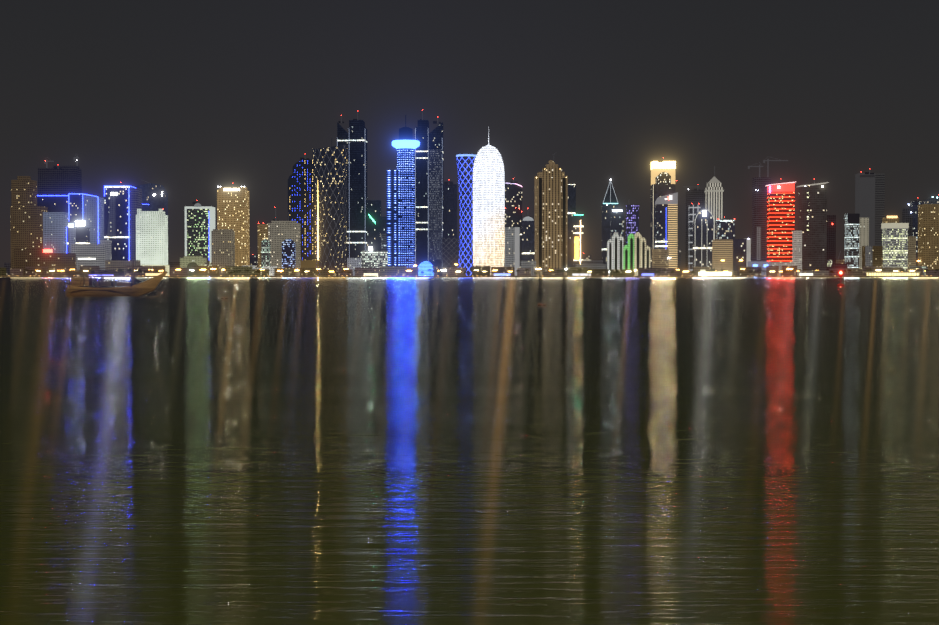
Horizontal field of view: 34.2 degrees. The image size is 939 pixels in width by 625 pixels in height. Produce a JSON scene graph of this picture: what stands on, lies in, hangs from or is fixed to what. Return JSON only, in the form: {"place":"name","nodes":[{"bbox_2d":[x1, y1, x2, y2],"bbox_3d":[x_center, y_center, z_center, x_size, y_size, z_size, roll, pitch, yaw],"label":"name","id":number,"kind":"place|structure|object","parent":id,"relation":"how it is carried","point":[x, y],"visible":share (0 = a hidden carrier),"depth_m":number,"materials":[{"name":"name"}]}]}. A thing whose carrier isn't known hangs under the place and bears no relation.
{"place":"outdoors","nodes":[
{"label":"outdoors","id":0,"kind":"place"},
{"bbox_2d":[10,176,47,268],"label":"building","id":1,"kind":"structure","parent":0,"point":[26,221],"depth_m":2600.79,"materials":[{"name":"brown concrete"}]},
{"bbox_2d":[37,195,68,221],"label":"building","id":2,"kind":"structure","parent":0,"point":[55,203],"depth_m":2644.72,"materials":[{"name":"grey"}]},
{"bbox_2d":[43,212,67,252],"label":"white slab","id":3,"kind":"structure","parent":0,"point":[55,224],"depth_m":2565.84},
{"bbox_2d":[66,220,89,252],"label":"sign tower","id":4,"kind":"structure","parent":0,"point":[76,233],"depth_m":2545.02,"materials":[{"name":"grey"}]},
{"bbox_2d":[68,193,103,243],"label":"blue block","id":5,"kind":"structure","parent":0,"point":[88,209],"depth_m":2626.02,"materials":[{"name":"grey"}]},
{"bbox_2d":[104,185,141,259],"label":"skyscraper","id":6,"kind":"structure","parent":0,"point":[122,204],"depth_m":2604.28,"materials":[{"name":"grey"}]},
{"bbox_2d":[136,180,167,214],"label":"building","id":7,"kind":"structure","parent":0,"point":[154,197],"depth_m":2722.56,"materials":[{"name":"grey glass"}]},
{"bbox_2d":[180,256,211,275],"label":"arch gate","id":8,"kind":"structure","parent":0,"point":[187,261],"depth_m":2524.21,"materials":[{"name":"grey"}]},
{"bbox_2d":[185,203,214,262],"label":"green glass tower","id":9,"kind":"structure","parent":0,"point":[199,223],"depth_m":2622.79,"materials":[{"name":"grey"}]},
{"bbox_2d":[211,229,234,275],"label":"tan block","id":10,"kind":"structure","parent":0,"point":[222,248],"depth_m":2563.15,"materials":[{"name":"beige concrete"}]},
{"bbox_2d":[217,186,249,265],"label":"skyscraper","id":11,"kind":"structure","parent":0,"point":[233,208],"depth_m":2641.68,"materials":[{"name":"grey"}]},
{"bbox_2d":[258,223,267,267],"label":"tan tower","id":12,"kind":"structure","parent":0,"point":[262,231],"depth_m":2641.66,"materials":[{"name":"brown concrete"}]},
{"bbox_2d":[288,159,318,275],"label":"sail tower","id":13,"kind":"structure","parent":0,"point":[302,210],"depth_m":2639.61,"materials":[{"name":"grey"}]},
{"bbox_2d":[317,194,318,259],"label":"light strip","id":14,"kind":"object","parent":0,"point":[317,230],"visible":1,"depth_m":2540.30,"materials":[{"name":"brown"}]},
{"bbox_2d":[312,144,347,275],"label":"twisted tower","id":15,"kind":"structure","parent":0,"point":[330,172],"depth_m":2577.84,"materials":[{"name":"grey glass"}]},
{"bbox_2d":[361,247,387,267],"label":"white office block","id":16,"kind":"structure","parent":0,"point":[370,258],"depth_m":2500.23,"materials":[{"name":"grey"}]},
{"bbox_2d":[442,238,457,275],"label":"lattice block","id":17,"kind":"structure","parent":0,"point":[449,252],"depth_m":2618.41,"materials":[{"name":"grey"}]},
{"bbox_2d":[0,277,938,624],"bbox_3d":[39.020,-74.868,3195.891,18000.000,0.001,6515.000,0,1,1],"label":"sea water","id":18,"kind":"structure","parent":0,"point":[460,451],"depth_m":32.84,"materials":[{"name":"black liquid"}]},
{"bbox_2d":[14,249,139,275],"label":"blocks","id":19,"kind":"structure","parent":18,"relation":"on","point":[49,258],"depth_m":2486.77,"materials":[{"name":"grey"}]},
{"bbox_2d":[71,240,111,275],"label":"grey block","id":20,"kind":"structure","parent":18,"relation":"on","point":[93,254],"depth_m":2505.88,"materials":[{"name":"grey"}]},
{"bbox_2d":[66,261,167,295],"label":"dhow","id":21,"kind":"object","parent":18,"relation":"on","point":[76,287],"visible":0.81,"depth_m":270.83,"materials":[{"name":"brown wood"}]},
{"bbox_2d":[252,266,276,275],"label":"white pavilion","id":22,"kind":"structure","parent":18,"relation":"on","point":[271,270],"depth_m":2482.91,"materials":[{"name":"white"}]},
{"bbox_2d":[282,239,295,268],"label":"building","id":23,"kind":"structure","parent":18,"relation":"on","point":[288,253],"depth_m":2521.87,"materials":[{"name":"blue glass"}]},
{"bbox_2d":[337,120,366,268],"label":"skyscraper","id":24,"kind":"structure","parent":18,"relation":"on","point":[355,139],"depth_m":2678.55,"materials":[{"name":"grey glass"}]},
{"bbox_2d":[347,258,360,275],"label":"white kiosk","id":25,"kind":"object","parent":18,"relation":"on","point":[353,263],"visible":0.57,"depth_m":2480.81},
{"bbox_2d":[367,213,380,250],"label":"green roof tower","id":26,"kind":"structure","parent":18,"relation":"on","point":[373,234],"depth_m":2699.18,"materials":[{"name":"grey glass"}]},
{"bbox_2d":[367,200,380,220],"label":"dark tower","id":27,"kind":"structure","parent":18,"relation":"on","point":[374,208],"depth_m":2758.08,"materials":[{"name":"black glass"}]},
{"bbox_2d":[379,217,385,250],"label":"dark tower","id":28,"kind":"structure","parent":18,"relation":"on","point":[382,220],"depth_m":2698.35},
{"bbox_2d":[386,115,419,267],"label":"skyscraper","id":29,"kind":"structure","parent":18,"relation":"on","point":[400,214],"depth_m":2502.56,"materials":[{"name":"blue glass"}]},
{"bbox_2d":[4,250,843,275],"bbox_3d":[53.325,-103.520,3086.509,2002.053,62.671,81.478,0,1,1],"label":"low buildings","id":30,"kind":"structure","parent":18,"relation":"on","point":[253,261],"depth_m":3077.38,"materials":[{"name":"grey"}]},
{"bbox_2d":[418,261,433,275],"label":"dome","id":31,"kind":"structure","parent":18,"relation":"on","point":[424,266],"depth_m":2468.01,"materials":[{"name":"blue"}]},
{"bbox_2d":[415,120,442,275],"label":"skyscraper","id":32,"kind":"structure","parent":18,"relation":"on","point":[428,196],"depth_m":2676.30,"materials":[{"name":"grey glass"}]},
{"bbox_2d":[443,181,456,237],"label":"dark tower","id":33,"kind":"structure","parent":18,"relation":"on","point":[449,211],"depth_m":2736.53,"materials":[{"name":"grey glass"}]},
{"bbox_2d":[89,273,812,275],"bbox_3d":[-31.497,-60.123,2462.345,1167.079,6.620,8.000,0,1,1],"label":"waterfront kiosks","id":34,"kind":"object","parent":18,"relation":"on","point":[504,274],"visible":0.65,"depth_m":2457.26,"materials":[{"name":"grey"}]},
{"bbox_2d":[456,154,475,275],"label":"skyscraper","id":35,"kind":"structure","parent":18,"relation":"on","point":[465,164],"depth_m":2684.97,"materials":[{"name":"blue glass"}]},
{"bbox_2d":[0,266,938,275],"bbox_3d":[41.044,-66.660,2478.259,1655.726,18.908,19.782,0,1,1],"label":"shoreline lights","id":36,"kind":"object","parent":18,"relation":"on","point":[390,270],"depth_m":2472.11},
{"bbox_2d":[504,227,519,275],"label":"white block","id":37,"kind":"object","parent":18,"relation":"on","point":[512,249],"visible":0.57,"depth_m":2556.68,"materials":[{"name":"grey concrete"}]},
{"bbox_2d":[505,182,521,267],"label":"skyscraper","id":38,"kind":"structure","parent":18,"relation":"on","point":[513,205],"depth_m":2714.99,"materials":[{"name":"grey glass"}]},
{"bbox_2d":[522,216,534,260],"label":"building","id":39,"kind":"structure","parent":18,"relation":"on","point":[528,238],"depth_m":2616.17,"materials":[{"name":"grey glass"}]},
{"bbox_2d":[521,260,605,275],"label":"blocks","id":40,"kind":"structure","parent":18,"relation":"on","point":[594,264],"depth_m":2497.31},
{"bbox_2d":[567,184,575,266],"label":"skyscraper","id":41,"kind":"structure","parent":18,"relation":"on","point":[571,200],"depth_m":2654.41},
{"bbox_2d":[573,214,582,266],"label":"building","id":42,"kind":"structure","parent":18,"relation":"on","point":[577,238],"depth_m":2634.78,"materials":[{"name":"grey"}]},
{"bbox_2d":[602,179,617,268],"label":"pyramid tower","id":43,"kind":"structure","parent":18,"relation":"on","point":[609,202],"depth_m":2674.05,"materials":[{"name":"grey glass"}]},
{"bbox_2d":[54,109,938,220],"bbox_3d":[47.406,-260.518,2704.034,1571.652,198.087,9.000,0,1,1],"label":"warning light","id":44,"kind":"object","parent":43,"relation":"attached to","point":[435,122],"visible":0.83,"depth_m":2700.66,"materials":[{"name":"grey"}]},
{"bbox_2d":[611,209,623,239],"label":"skyscraper","id":45,"kind":"structure","parent":18,"relation":"on","point":[617,221],"depth_m":2633.55,"materials":[{"name":"grey glass"}]},
{"bbox_2d":[607,232,650,275],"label":"building","id":46,"kind":"structure","parent":18,"relation":"on","point":[635,254],"depth_m":2537.83,"materials":[{"name":"grey"}]},
{"bbox_2d":[626,205,638,245],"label":"building","id":47,"kind":"structure","parent":18,"relation":"on","point":[632,219],"depth_m":2653.12,"materials":[{"name":"purple glass"}]},
{"bbox_2d":[651,161,676,267],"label":"skyscraper","id":48,"kind":"structure","parent":18,"relation":"on","point":[663,173],"depth_m":2711.08,"materials":[{"name":"grey glass"}]},
{"bbox_2d":[688,205,700,270],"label":"frame tower","id":49,"kind":"structure","parent":18,"relation":"on","point":[693,210],"depth_m":2633.04,"materials":[{"name":"grey"}]},
{"bbox_2d":[685,189,704,270],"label":"skyscraper","id":50,"kind":"structure","parent":18,"relation":"on","point":[693,197],"depth_m":2770.63,"materials":[{"name":"grey"}]},
{"bbox_2d":[693,209,714,270],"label":"skyscraper","id":51,"kind":"structure","parent":18,"relation":"on","point":[703,229],"depth_m":2552.66,"materials":[{"name":"grey glass"}]},
{"bbox_2d":[705,166,723,239],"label":"skyscraper","id":52,"kind":"structure","parent":18,"relation":"on","point":[714,190],"depth_m":2730.54,"materials":[{"name":"grey"}]},
{"bbox_2d":[698,270,731,275],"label":"waterfront pavilion","id":53,"kind":"structure","parent":18,"relation":"on","point":[702,273],"depth_m":2451.08,"materials":[{"name":"white"}]},
{"bbox_2d":[748,261,770,275],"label":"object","id":54,"kind":"structure","parent":18,"relation":"on","point":[762,264],"depth_m":2492.68,"materials":[{"name":"grey"}]},
{"bbox_2d":[748,156,787,260],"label":"skyscraper","id":55,"kind":"structure","parent":18,"relation":"on","point":[759,218],"depth_m":2770.16,"materials":[{"name":"grey"}]},
{"bbox_2d":[792,231,801,275],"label":"building","id":56,"kind":"structure","parent":18,"relation":"on","point":[797,248],"depth_m":2551.33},
{"bbox_2d":[797,182,828,269],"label":"canopy tower","id":57,"kind":"structure","parent":18,"relation":"on","point":[812,214],"depth_m":2649.67,"materials":[{"name":"grey glass"}]},
{"bbox_2d":[827,215,835,269],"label":"skyscraper","id":58,"kind":"structure","parent":18,"relation":"on","point":[831,239],"depth_m":2709.49,"materials":[{"name":"grey"}]},
{"bbox_2d":[832,251,847,268],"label":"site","id":59,"kind":"object","parent":18,"relation":"on","point":[839,266],"visible":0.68,"depth_m":2550.96,"materials":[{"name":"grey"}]},
{"bbox_2d":[837,271,843,286],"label":"channel marker","id":60,"kind":"object","parent":18,"relation":"on","point":[840,284],"visible":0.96,"depth_m":497.46,"materials":[{"name":"red"}]},
{"bbox_2d":[844,214,859,267],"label":"skyscraper","id":61,"kind":"structure","parent":18,"relation":"on","point":[851,246],"depth_m":2549.93,"materials":[{"name":"grey glass"}]},
{"bbox_2d":[859,218,868,267],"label":"cream tower","id":62,"kind":"structure","parent":18,"relation":"on","point":[864,232],"depth_m":2589.04,"materials":[{"name":"grey concrete"}]},
{"bbox_2d":[855,173,884,245],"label":"skyscraper","id":63,"kind":"structure","parent":18,"relation":"on","point":[869,195],"depth_m":2806.62,"materials":[{"name":"grey"}]},
{"bbox_2d":[862,246,882,267],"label":"building","id":64,"kind":"structure","parent":18,"relation":"on","point":[872,255],"depth_m":2549.61,"materials":[{"name":"brown concrete"}]},
{"bbox_2d":[882,216,898,222],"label":"rooftop","id":65,"kind":"object","parent":18,"relation":"on","point":[891,219],"visible":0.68,"depth_m":2647.54,"materials":[{"name":"grey"}]},
{"bbox_2d":[865,272,920,275],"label":"waterfront pavilion","id":66,"kind":"structure","parent":18,"relation":"on","point":[892,274],"depth_m":2447.41,"materials":[{"name":"beige"}]},
{"bbox_2d":[908,236,915,267],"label":"tan block","id":67,"kind":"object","parent":18,"relation":"on","point":[911,250],"visible":0.29,"depth_m":2588.68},
{"bbox_2d":[0,275,938,276],"bbox_3d":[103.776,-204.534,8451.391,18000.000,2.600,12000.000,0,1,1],"label":"shore","id":68,"kind":"structure","parent":0,"point":[474,276],"depth_m":2453.90,"materials":[{"name":"beige concrete"}]},
{"bbox_2d":[38,155,81,194],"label":"building","id":69,"kind":"structure","parent":68,"relation":"on","point":[64,180],"depth_m":2784.07,"materials":[{"name":"grey"}]},
{"bbox_2d":[136,209,168,275],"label":"white hotel","id":70,"kind":"structure","parent":68,"relation":"on","point":[151,238],"depth_m":2544.25,"materials":[{"name":"grey"}]},
{"bbox_2d":[261,239,269,267],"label":"building","id":71,"kind":"structure","parent":68,"relation":"on","point":[265,252],"depth_m":2522.30,"materials":[{"name":"grey glass"}]},
{"bbox_2d":[268,208,300,275],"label":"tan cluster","id":72,"kind":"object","parent":68,"relation":"on","point":[279,232],"visible":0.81,"depth_m":2601.61,"materials":[{"name":"grey concrete"}]},
{"bbox_2d":[36,257,919,275],"bbox_3d":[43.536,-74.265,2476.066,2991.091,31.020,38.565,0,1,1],"label":"street lamps","id":73,"kind":"object","parent":68,"relation":"on","point":[456,271],"visible":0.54,"depth_m":2461.36,"materials":[{"name":"yellow"}]},
{"bbox_2d":[0,0,938,274],"label":"sky","id":74,"kind":"structure","parent":0,"point":[190,98],"materials":[{"name":"black"}]},
{"bbox_2d":[473,134,504,266],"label":"skyscraper","id":75,"kind":"structure","parent":0,"point":[488,210],"depth_m":2533.72,"materials":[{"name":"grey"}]},
{"bbox_2d":[534,154,567,275],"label":"skyscraper","id":76,"kind":"structure","parent":0,"point":[551,200],"depth_m":2593.92,"materials":[{"name":"brown"}]},
{"bbox_2d":[652,192,677,267],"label":"skyscraper","id":77,"kind":"structure","parent":0,"point":[666,226],"depth_m":2592.56,"materials":[{"name":"grey"}]},
{"bbox_2d":[712,240,732,270],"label":"building","id":78,"kind":"structure","parent":0,"point":[722,249],"depth_m":2532.98,"materials":[{"name":"brown"}]},
{"bbox_2d":[716,218,734,239],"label":"building","id":79,"kind":"structure","parent":0,"point":[725,229],"depth_m":2651.52,"materials":[{"name":"grey glass"}]},
{"bbox_2d":[730,238,750,275],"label":"building","id":80,"kind":"structure","parent":0,"point":[741,249],"depth_m":2572.30,"materials":[{"name":"grey"}]},
{"bbox_2d":[766,182,794,275],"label":"skyscraper","id":81,"kind":"structure","parent":0,"point":[780,211],"depth_m":2590.39,"materials":[{"name":"red"}]},
{"bbox_2d":[881,223,908,270],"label":"building","id":82,"kind":"structure","parent":0,"point":[895,243],"depth_m":2529.14,"materials":[{"name":"beige"}]},
{"bbox_2d":[902,202,922,265],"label":"glass tower","id":83,"kind":"structure","parent":0,"point":[910,215],"depth_m":2629.85,"materials":[{"name":"grey glass"}]},
{"bbox_2d":[910,266,927,275],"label":"building","id":84,"kind":"structure","parent":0,"point":[924,272],"depth_m":2509.56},
{"bbox_2d":[918,196,938,269],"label":"tan tower","id":85,"kind":"structure","parent":0,"point":[928,232],"depth_m":2588.26,"materials":[{"name":"brown"}]}
]}

